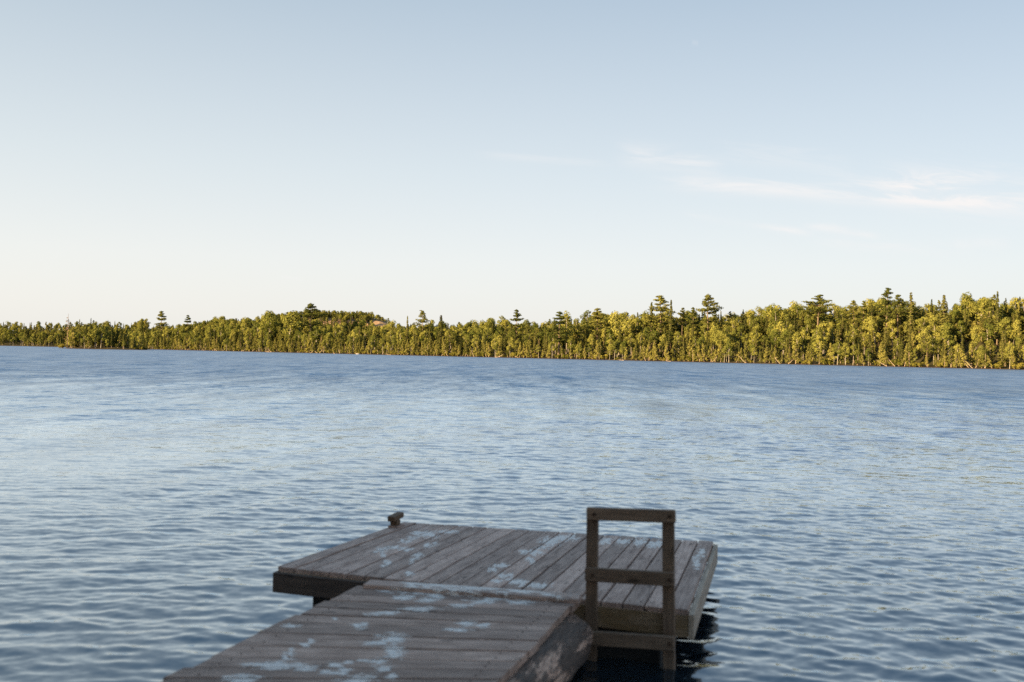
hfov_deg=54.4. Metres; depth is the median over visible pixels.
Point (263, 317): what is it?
birch tree
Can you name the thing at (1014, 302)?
birch tree
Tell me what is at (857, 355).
cedar tree
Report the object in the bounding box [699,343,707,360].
cedar tree
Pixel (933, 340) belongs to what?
birch tree
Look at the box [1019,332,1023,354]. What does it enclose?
spruce tree
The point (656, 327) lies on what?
birch tree
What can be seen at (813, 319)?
birch tree
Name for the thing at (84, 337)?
birch tree
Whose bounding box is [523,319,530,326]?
birch tree
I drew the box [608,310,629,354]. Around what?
birch tree
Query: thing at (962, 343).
spruce tree
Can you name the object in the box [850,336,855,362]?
spruce tree
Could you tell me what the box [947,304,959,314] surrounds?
birch tree
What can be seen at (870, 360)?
spruce tree
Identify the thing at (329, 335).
birch tree
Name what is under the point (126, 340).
cedar tree
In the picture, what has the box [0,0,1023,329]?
sky
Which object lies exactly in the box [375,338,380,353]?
cedar tree
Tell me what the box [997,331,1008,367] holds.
spruce tree
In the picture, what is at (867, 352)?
birch tree
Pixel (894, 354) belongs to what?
cedar tree
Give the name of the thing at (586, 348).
birch tree
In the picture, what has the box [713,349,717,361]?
cedar tree
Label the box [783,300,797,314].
birch tree
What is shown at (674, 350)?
cedar tree
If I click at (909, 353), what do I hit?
cedar tree
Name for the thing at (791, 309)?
birch tree
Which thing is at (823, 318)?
birch tree
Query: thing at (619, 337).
spruce tree
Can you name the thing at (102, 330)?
birch tree
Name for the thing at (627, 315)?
birch tree
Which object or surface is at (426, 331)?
birch tree
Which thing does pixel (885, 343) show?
spruce tree
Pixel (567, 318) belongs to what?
birch tree
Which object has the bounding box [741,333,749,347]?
birch tree
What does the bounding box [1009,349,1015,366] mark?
cedar tree
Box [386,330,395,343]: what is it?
birch tree
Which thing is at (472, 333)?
birch tree
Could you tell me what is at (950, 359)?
cedar tree
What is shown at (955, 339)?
cedar tree
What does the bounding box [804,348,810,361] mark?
cedar tree
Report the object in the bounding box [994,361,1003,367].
shrub
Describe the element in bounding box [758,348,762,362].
cedar tree
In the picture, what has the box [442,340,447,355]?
cedar tree
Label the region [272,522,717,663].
floating platform
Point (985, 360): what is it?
cedar tree
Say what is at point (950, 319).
spruce tree
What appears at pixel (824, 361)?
shrub
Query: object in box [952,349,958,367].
cedar tree
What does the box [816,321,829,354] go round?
birch tree
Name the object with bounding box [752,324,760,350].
birch tree
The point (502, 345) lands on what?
spruce tree
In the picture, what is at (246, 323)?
birch tree
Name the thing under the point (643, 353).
cedar tree
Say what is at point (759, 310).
birch tree
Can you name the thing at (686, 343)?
spruce tree
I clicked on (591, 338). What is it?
birch tree
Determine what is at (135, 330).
forest interior
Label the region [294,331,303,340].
birch tree
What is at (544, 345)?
spruce tree
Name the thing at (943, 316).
spruce tree
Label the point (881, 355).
cedar tree
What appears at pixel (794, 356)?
cedar tree
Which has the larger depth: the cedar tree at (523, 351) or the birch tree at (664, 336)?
the cedar tree at (523, 351)
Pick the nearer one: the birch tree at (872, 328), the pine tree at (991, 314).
the pine tree at (991, 314)
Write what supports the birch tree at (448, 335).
on the shore terrain
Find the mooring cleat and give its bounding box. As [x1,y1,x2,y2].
[388,512,403,527]
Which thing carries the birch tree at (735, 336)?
on the shore terrain
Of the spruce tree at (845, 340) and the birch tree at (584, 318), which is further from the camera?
the birch tree at (584, 318)
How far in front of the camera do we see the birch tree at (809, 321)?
481.52 m
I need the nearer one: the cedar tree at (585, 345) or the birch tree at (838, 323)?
the birch tree at (838, 323)
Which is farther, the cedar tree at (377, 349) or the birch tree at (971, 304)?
the cedar tree at (377, 349)
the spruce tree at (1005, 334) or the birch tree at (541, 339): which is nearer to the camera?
the spruce tree at (1005, 334)
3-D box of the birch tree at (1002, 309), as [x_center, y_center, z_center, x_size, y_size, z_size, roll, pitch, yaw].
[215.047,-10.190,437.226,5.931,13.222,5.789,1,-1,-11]
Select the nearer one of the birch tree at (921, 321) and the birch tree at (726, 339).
the birch tree at (921, 321)
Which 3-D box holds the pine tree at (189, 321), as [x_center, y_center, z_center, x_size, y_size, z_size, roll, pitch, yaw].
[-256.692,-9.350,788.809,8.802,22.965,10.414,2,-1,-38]
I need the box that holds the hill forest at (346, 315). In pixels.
[253,310,389,329]
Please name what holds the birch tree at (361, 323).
on the shore terrain
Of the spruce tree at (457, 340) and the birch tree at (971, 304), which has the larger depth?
the spruce tree at (457, 340)
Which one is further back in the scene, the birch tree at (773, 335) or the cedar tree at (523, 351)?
the cedar tree at (523, 351)
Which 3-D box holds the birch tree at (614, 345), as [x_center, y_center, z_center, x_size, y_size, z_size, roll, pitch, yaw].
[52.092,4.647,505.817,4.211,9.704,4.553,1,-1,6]
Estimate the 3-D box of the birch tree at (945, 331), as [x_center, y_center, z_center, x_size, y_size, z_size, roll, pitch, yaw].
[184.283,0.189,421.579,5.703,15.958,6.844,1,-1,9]
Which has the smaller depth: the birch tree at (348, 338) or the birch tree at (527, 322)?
the birch tree at (527, 322)
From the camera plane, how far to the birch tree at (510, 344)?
548.03 m
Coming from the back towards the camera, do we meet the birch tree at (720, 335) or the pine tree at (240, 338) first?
the pine tree at (240, 338)
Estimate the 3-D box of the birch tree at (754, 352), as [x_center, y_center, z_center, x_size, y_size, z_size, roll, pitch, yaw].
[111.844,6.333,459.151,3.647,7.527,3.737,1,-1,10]
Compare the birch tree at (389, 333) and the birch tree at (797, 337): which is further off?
the birch tree at (389, 333)
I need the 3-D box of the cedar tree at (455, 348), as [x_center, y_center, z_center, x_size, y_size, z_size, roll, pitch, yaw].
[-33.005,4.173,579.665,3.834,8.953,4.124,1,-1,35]
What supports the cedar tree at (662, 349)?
on the shore terrain
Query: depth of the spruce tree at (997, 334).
424.30 m
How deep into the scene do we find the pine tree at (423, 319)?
625.77 m
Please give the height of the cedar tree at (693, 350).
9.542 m
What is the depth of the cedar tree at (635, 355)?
497.59 m
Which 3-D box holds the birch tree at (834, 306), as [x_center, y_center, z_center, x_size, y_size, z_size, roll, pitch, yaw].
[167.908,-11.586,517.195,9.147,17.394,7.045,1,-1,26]
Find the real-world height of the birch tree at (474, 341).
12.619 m
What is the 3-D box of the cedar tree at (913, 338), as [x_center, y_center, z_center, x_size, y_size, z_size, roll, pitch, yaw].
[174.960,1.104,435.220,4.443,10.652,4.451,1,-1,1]
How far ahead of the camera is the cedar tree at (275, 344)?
674.85 m
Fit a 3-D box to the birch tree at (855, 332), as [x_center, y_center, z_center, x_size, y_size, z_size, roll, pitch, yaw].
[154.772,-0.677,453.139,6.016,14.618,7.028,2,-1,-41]
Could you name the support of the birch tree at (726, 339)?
on the shore terrain
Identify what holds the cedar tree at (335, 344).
on the shore terrain
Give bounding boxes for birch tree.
[75,331,82,341]
[81,334,89,348]
[87,329,96,340]
[97,327,108,347]
[162,327,170,340]
[205,326,213,342]
[216,326,227,336]
[229,329,236,338]
[236,324,246,335]
[241,319,249,328]
[253,323,261,336]
[259,310,271,341]
[260,311,278,343]
[281,310,300,337]
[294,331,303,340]
[301,333,307,346]
[309,326,322,348]
[321,339,326,352]
[323,324,332,334]
[325,332,333,346]
[332,326,338,336]
[336,331,344,342]
[345,336,353,350]
[350,329,358,351]
[358,320,365,330]
[362,330,370,347]
[370,336,377,353]
[379,339,384,353]
[385,321,396,331]
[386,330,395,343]
[389,335,396,354]
[396,329,405,342]
[407,325,419,340]
[419,331,428,339]
[422,325,431,339]
[426,324,434,338]
[433,327,444,337]
[446,330,456,345]
[455,327,464,339]
[465,330,475,339]
[466,319,474,331]
[470,335,480,347]
[476,327,484,342]
[483,331,493,343]
[484,318,496,333]
[491,338,497,347]
[495,327,503,338]
[497,316,507,327]
[502,319,509,329]
[507,341,514,350]
[517,323,525,334]
[521,335,528,348]
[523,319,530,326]
[536,344,540,357]
[539,327,547,342]
[548,342,555,350]
[550,335,557,355]
[561,311,573,354]
[566,338,576,348]
[572,318,581,343]
[576,343,582,354]
[577,324,585,342]
[579,310,593,326]
[584,343,590,352]
[587,334,596,346]
[596,319,608,338]
[600,327,607,342]
[604,329,615,346]
[607,344,611,359]
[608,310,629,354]
[611,341,617,359]
[618,313,626,324]
[618,344,624,359]
[619,340,628,359]
[624,311,629,319]
[624,320,633,334]
[625,333,635,346]
[626,316,634,328]
[635,314,649,334]
[636,332,645,349]
[641,327,651,342]
[646,330,659,342]
[652,314,665,330]
[658,334,667,348]
[672,331,682,352]
[681,316,692,330]
[695,336,707,350]
[698,324,707,341]
[709,322,716,348]
[710,325,719,348]
[710,329,725,348]
[721,346,726,359]
[723,326,729,334]
[723,337,732,361]
[725,332,738,357]
[725,340,733,355]
[727,319,740,330]
[730,331,738,347]
[737,325,744,341]
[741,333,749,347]
[745,311,754,319]
[748,316,762,331]
[748,331,758,356]
[748,344,754,356]
[751,347,758,355]
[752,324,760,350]
[754,306,767,317]
[759,303,776,322]
[759,335,769,349]
[765,305,785,326]
[767,325,774,349]
[768,308,783,327]
[770,321,786,355]
[770,329,781,348]
[775,330,789,351]
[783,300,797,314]
[783,314,791,329]
[785,306,799,319]
[786,324,800,342]
[788,305,803,322]
[791,332,803,351]
[800,329,809,346]
[801,313,815,333]
[804,312,817,326]
[805,301,816,318]
[807,326,826,361]
[812,335,826,363]
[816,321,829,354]
[819,313,826,322]
[827,322,835,342]
[829,302,841,320]
[832,309,840,320]
[832,341,843,364]
[835,311,848,340]
[840,343,849,364]
[843,312,852,327]
[844,323,859,342]
[850,344,857,359]
[859,298,873,312]
[862,316,874,334]
[865,348,870,365]
[866,319,880,341]
[868,300,884,317]
[886,319,897,339]
[893,337,903,358]
[901,321,907,339]
[906,307,917,324]
[913,316,929,335]
[915,329,932,349]
[924,312,937,330]
[927,315,938,337]
[929,336,940,361]
[934,325,947,351]
[940,323,954,354]
[941,322,956,348]
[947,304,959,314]
[953,344,964,356]
[954,320,967,338]
[956,301,973,321]
[957,299,974,319]
[959,291,975,309]
[968,297,990,320]
[968,334,982,353]
[970,300,986,323]
[970,325,979,345]
[976,345,988,367]
[980,322,994,339]
[984,339,996,350]
[987,301,995,322]
[992,317,1015,337]
[994,303,1008,318]
[1003,342,1015,368]
[1007,298,1020,310]
[1009,319,1021,343]
[1012,310,1023,324]
[1012,337,1023,356]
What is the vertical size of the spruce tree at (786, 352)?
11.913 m
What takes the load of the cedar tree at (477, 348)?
on the shore terrain
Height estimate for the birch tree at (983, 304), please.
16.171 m
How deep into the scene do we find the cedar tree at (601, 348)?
515.53 m
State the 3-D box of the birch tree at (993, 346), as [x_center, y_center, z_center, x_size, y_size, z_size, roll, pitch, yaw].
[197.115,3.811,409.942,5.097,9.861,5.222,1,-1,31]
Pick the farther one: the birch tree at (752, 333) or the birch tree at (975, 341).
the birch tree at (752, 333)
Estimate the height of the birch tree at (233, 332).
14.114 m
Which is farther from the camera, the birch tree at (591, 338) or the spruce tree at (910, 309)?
the birch tree at (591, 338)
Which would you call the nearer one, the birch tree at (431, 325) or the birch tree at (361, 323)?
the birch tree at (431, 325)
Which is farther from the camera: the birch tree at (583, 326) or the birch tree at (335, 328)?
the birch tree at (335, 328)
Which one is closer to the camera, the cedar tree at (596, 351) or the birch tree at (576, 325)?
the cedar tree at (596, 351)
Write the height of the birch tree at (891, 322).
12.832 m
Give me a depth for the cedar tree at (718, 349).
475.13 m
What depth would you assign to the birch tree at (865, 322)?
458.14 m
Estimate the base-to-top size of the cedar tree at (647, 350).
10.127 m
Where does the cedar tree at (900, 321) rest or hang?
on the shore terrain
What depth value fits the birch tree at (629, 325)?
541.39 m
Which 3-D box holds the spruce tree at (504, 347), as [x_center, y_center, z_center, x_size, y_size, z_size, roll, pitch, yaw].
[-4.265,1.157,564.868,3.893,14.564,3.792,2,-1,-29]
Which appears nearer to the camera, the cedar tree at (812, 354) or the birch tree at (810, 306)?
the cedar tree at (812, 354)
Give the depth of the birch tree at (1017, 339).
401.36 m
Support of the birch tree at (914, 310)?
on the shore terrain
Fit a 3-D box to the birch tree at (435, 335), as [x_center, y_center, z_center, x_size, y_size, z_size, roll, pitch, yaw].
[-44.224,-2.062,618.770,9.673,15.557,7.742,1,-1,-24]
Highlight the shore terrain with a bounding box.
[0,317,1023,369]
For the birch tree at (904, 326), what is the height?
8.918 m
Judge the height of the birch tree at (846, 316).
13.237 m
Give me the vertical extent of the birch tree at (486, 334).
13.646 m
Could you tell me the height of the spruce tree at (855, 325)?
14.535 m
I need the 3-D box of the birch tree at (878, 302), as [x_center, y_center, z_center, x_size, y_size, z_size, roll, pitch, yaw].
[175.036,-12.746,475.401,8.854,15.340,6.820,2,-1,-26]
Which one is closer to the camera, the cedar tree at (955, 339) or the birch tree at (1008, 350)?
the birch tree at (1008, 350)
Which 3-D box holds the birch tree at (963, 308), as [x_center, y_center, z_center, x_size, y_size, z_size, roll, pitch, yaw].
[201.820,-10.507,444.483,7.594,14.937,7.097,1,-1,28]
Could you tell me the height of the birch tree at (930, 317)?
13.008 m
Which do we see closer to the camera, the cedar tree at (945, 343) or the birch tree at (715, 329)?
the cedar tree at (945, 343)
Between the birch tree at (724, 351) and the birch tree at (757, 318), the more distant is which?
the birch tree at (757, 318)
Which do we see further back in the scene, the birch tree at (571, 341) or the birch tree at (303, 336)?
the birch tree at (303, 336)
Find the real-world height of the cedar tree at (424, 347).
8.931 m
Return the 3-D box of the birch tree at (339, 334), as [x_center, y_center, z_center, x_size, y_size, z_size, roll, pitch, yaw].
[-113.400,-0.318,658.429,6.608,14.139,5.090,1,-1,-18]
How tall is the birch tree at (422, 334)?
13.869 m
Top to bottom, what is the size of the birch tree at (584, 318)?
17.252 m
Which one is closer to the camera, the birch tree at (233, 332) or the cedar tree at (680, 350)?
the cedar tree at (680, 350)
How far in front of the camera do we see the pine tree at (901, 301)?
451.62 m
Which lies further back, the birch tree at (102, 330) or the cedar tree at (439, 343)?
the birch tree at (102, 330)
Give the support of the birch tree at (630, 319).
on the shore terrain
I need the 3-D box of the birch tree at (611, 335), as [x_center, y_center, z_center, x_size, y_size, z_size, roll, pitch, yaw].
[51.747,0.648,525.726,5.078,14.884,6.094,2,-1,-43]
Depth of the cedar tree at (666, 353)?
485.98 m
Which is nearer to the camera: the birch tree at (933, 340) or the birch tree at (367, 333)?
the birch tree at (933, 340)
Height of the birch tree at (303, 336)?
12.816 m
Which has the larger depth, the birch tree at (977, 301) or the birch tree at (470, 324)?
the birch tree at (470, 324)
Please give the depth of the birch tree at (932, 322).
436.97 m
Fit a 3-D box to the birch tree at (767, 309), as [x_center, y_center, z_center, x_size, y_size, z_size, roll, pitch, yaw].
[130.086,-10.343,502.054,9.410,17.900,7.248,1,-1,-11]
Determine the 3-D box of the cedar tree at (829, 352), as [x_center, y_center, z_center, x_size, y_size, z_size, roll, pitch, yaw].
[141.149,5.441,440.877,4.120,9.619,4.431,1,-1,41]
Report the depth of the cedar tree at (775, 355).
451.84 m
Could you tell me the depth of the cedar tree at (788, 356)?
448.09 m
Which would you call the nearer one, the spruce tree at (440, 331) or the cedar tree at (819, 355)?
the cedar tree at (819, 355)
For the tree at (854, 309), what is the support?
on the shore terrain
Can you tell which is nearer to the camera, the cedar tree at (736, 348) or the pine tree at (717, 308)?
the cedar tree at (736, 348)
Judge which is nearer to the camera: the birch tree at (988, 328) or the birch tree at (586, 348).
the birch tree at (988, 328)
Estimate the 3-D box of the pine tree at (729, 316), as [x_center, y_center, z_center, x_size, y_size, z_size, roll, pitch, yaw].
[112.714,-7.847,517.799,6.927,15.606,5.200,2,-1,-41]
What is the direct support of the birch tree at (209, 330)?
on the shore terrain
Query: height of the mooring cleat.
0.142 m
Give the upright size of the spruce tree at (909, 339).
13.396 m
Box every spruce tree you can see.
[259,331,263,350]
[405,316,409,345]
[414,335,417,350]
[435,315,445,345]
[454,332,460,352]
[468,332,472,355]
[500,334,503,353]
[503,330,506,353]
[532,330,538,350]
[542,329,545,354]
[544,335,547,356]
[618,329,621,355]
[646,302,655,348]
[667,300,674,347]
[667,331,671,354]
[684,333,688,356]
[690,325,694,348]
[705,331,708,353]
[743,314,748,333]
[763,316,768,336]
[784,337,788,362]
[834,329,839,356]
[840,313,844,338]
[843,323,850,348]
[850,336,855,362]
[852,320,858,346]
[854,338,861,359]
[856,327,864,357]
[865,331,872,358]
[869,302,873,317]
[869,345,872,364]
[878,326,890,355]
[898,340,903,362]
[902,292,917,341]
[908,330,912,349]
[927,325,934,357]
[930,299,933,312]
[937,295,953,338]
[939,343,945,361]
[948,314,954,337]
[960,335,964,355]
[962,310,966,341]
[993,291,1001,345]
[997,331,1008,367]
[1003,298,1007,315]
[1003,329,1006,352]
[1019,302,1023,324]
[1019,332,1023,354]
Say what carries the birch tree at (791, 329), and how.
on the shore terrain
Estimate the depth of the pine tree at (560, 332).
532.56 m
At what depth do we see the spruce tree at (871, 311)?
467.57 m
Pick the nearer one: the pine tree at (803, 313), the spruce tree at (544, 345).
the pine tree at (803, 313)
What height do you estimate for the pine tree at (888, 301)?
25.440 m
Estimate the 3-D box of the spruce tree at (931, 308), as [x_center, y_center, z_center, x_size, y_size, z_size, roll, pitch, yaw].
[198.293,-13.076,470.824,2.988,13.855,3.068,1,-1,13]
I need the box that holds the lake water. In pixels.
[0,346,1023,681]
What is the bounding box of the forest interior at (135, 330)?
[0,299,1023,366]
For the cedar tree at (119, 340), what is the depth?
595.78 m
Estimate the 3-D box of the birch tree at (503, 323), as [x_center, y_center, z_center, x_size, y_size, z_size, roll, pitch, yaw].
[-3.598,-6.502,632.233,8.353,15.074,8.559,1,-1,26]
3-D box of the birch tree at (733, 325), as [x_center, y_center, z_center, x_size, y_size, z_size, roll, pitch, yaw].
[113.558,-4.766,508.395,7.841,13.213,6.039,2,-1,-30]
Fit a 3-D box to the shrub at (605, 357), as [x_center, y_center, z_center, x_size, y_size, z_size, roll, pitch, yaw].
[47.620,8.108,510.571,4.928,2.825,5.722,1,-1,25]
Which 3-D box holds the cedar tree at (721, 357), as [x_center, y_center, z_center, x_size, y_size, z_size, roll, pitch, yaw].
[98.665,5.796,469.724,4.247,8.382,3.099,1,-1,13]
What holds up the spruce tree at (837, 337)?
on the shore terrain
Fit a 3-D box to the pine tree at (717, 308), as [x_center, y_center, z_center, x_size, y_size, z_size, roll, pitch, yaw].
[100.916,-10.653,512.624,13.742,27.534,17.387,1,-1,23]
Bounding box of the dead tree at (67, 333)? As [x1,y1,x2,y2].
[64,317,69,347]
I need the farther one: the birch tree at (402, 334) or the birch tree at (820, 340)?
the birch tree at (402, 334)
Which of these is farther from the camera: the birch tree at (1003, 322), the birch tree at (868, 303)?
the birch tree at (868, 303)
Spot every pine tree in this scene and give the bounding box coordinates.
[152,311,169,333]
[181,315,190,333]
[239,330,242,350]
[300,303,327,329]
[415,310,430,348]
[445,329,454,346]
[508,309,525,338]
[544,311,569,354]
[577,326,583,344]
[586,308,609,348]
[642,295,676,332]
[657,324,663,341]
[673,308,687,339]
[687,307,701,332]
[696,295,721,335]
[723,311,733,324]
[751,334,760,349]
[784,332,794,360]
[798,312,804,326]
[800,294,834,324]
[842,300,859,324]
[856,300,868,326]
[875,288,899,327]
[890,294,915,336]
[919,331,931,365]
[984,300,993,325]
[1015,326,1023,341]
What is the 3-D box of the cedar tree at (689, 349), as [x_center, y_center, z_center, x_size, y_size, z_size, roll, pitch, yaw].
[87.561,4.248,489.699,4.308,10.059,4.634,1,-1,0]
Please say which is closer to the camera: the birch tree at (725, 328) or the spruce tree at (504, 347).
the birch tree at (725, 328)
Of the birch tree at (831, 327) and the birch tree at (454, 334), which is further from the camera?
the birch tree at (454, 334)
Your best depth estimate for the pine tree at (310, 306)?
696.04 m
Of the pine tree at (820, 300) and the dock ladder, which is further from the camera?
the pine tree at (820, 300)
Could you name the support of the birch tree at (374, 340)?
on the shore terrain
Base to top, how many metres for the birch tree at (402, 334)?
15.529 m
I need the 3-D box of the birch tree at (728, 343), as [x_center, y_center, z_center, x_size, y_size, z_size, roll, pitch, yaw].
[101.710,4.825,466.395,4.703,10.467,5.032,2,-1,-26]
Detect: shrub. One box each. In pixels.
[599,354,609,358]
[682,355,692,360]
[819,358,827,364]
[892,359,901,365]
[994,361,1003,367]
[1012,363,1023,368]
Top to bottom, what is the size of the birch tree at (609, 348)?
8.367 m
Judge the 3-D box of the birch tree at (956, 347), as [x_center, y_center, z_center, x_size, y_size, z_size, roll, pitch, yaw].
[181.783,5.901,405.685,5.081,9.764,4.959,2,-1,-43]
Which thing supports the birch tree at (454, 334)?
on the shore terrain
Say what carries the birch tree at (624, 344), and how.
on the shore terrain
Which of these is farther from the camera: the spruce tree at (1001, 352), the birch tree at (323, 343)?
the birch tree at (323, 343)
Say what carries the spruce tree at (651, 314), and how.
on the shore terrain
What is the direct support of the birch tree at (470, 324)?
on the shore terrain
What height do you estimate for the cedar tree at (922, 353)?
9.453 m
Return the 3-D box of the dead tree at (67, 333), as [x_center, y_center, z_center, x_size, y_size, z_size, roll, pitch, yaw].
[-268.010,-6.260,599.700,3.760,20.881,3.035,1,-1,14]
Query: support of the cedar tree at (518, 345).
on the shore terrain
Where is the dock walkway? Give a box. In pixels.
[162,580,592,681]
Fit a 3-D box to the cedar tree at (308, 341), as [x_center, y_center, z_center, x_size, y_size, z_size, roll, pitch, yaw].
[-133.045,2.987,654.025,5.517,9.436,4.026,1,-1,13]
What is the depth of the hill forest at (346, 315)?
1349.73 m
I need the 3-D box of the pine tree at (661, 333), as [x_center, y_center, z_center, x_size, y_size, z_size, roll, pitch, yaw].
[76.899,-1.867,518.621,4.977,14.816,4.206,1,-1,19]
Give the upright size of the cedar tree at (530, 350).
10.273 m
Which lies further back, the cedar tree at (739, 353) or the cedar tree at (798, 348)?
the cedar tree at (739, 353)
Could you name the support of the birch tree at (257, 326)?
on the shore terrain
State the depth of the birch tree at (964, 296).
458.57 m
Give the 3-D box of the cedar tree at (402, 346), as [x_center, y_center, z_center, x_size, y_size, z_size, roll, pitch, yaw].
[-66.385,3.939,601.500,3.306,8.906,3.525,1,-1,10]
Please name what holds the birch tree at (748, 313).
on the shore terrain
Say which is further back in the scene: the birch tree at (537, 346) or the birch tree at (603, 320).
the birch tree at (603, 320)
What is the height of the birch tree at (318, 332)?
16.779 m
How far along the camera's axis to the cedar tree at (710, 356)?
473.52 m
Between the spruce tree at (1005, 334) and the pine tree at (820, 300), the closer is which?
the spruce tree at (1005, 334)
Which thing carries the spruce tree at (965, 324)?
on the shore terrain
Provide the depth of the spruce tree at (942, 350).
411.11 m
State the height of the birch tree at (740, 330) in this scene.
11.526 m
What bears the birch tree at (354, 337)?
on the shore terrain
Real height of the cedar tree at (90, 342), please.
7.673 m
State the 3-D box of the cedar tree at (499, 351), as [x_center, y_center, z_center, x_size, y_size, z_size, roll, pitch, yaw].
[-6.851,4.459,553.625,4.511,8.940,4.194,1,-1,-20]
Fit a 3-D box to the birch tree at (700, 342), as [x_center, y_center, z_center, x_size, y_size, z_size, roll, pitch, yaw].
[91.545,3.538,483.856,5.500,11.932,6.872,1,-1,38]
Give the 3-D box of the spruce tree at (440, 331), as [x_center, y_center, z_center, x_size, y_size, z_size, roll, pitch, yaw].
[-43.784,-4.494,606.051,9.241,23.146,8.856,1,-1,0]
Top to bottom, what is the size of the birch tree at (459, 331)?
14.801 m
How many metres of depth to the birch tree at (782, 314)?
496.62 m
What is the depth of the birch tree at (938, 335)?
426.44 m
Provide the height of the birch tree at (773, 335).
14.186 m
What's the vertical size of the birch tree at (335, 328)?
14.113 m
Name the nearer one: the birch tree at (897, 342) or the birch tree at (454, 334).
the birch tree at (897, 342)
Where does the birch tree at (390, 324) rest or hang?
on the shore terrain
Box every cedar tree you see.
[67,326,75,347]
[71,332,77,346]
[87,336,92,346]
[115,332,122,347]
[124,331,129,346]
[203,337,207,349]
[273,339,277,351]
[277,337,282,351]
[288,338,293,351]
[306,338,311,352]
[310,337,314,351]
[331,338,337,350]
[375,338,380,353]
[395,340,400,354]
[399,341,404,352]
[404,339,409,353]
[416,337,420,351]
[422,340,426,354]
[425,340,429,355]
[437,338,441,354]
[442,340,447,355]
[453,341,457,355]
[463,341,468,355]
[473,341,479,356]
[481,340,487,356]
[486,343,490,356]
[496,341,502,355]
[514,338,520,355]
[516,342,521,357]
[521,343,525,357]
[526,339,533,356]
[582,342,588,357]
[589,340,594,358]
[594,340,599,358]
[597,340,603,355]
[601,336,606,354]
[633,346,638,359]
[641,345,647,360]
[646,340,652,359]
[651,342,654,360]
[652,346,659,360]
[659,340,664,357]
[664,341,669,360]
[671,340,676,357]
[677,341,682,359]
[686,340,691,355]
[690,342,697,360]
[695,345,701,360]
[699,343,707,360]
[707,342,714,361]
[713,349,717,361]
[716,345,725,361]
[717,340,723,360]
[733,342,740,360]
[735,347,741,361]
[742,343,748,361]
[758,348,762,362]
[762,349,767,361]
[764,339,769,360]
[768,345,772,362]
[771,347,779,362]
[776,343,780,360]
[785,349,792,362]
[792,342,800,363]
[794,340,802,362]
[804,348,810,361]
[809,345,816,362]
[817,348,822,362]
[826,343,834,363]
[855,344,860,363]
[871,336,877,357]
[876,343,883,364]
[881,349,889,365]
[890,344,898,359]
[896,313,903,335]
[900,344,910,365]
[905,342,915,365]
[911,332,917,349]
[920,341,928,361]
[939,340,948,363]
[942,352,947,366]
[947,347,953,366]
[952,335,957,356]
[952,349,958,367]
[957,354,962,366]
[959,348,969,367]
[968,341,974,365]
[975,349,981,367]
[981,347,988,367]
[986,340,995,364]
[987,355,992,367]
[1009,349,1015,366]
[1014,342,1022,364]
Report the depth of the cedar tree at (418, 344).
605.37 m
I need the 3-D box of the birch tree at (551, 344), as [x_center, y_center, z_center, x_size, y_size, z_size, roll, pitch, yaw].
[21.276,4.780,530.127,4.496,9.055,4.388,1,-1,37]
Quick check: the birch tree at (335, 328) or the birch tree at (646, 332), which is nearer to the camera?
the birch tree at (646, 332)
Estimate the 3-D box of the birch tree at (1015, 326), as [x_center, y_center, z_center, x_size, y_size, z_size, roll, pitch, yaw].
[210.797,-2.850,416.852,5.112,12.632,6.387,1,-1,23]
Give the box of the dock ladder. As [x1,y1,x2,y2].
[585,507,675,668]
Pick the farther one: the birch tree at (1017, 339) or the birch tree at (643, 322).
the birch tree at (643, 322)
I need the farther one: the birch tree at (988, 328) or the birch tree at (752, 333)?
the birch tree at (752, 333)
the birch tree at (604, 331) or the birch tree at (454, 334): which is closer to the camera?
the birch tree at (604, 331)
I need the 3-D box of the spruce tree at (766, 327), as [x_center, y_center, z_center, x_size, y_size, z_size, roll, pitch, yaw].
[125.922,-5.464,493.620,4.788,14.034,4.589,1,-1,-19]
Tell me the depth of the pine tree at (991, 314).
427.93 m
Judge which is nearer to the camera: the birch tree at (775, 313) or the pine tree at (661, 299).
the birch tree at (775, 313)
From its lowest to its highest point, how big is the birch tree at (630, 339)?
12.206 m
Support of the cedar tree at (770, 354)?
on the shore terrain
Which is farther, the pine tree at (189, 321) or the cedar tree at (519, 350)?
the pine tree at (189, 321)
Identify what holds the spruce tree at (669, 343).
on the shore terrain
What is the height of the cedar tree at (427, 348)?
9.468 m
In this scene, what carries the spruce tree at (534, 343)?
on the shore terrain
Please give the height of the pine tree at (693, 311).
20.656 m
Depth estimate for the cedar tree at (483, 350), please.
557.78 m
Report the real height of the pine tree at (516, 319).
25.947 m
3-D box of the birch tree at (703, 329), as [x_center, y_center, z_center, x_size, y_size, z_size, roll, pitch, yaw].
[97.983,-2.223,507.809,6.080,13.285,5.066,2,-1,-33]
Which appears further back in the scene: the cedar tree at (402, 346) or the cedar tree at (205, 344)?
the cedar tree at (205, 344)
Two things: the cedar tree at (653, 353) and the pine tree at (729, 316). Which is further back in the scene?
the pine tree at (729, 316)
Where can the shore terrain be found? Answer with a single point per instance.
(754, 359)
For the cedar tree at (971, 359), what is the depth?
407.04 m
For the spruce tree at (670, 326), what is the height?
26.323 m
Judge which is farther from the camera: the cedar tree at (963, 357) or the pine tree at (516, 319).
the pine tree at (516, 319)
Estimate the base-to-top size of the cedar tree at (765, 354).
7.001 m
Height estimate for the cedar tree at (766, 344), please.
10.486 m
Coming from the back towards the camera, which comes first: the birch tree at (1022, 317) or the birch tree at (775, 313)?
the birch tree at (775, 313)
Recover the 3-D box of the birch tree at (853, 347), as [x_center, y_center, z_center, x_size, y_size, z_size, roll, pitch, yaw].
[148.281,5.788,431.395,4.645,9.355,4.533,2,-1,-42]
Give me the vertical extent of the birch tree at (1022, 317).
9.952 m
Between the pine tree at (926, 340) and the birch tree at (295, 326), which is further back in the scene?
the birch tree at (295, 326)

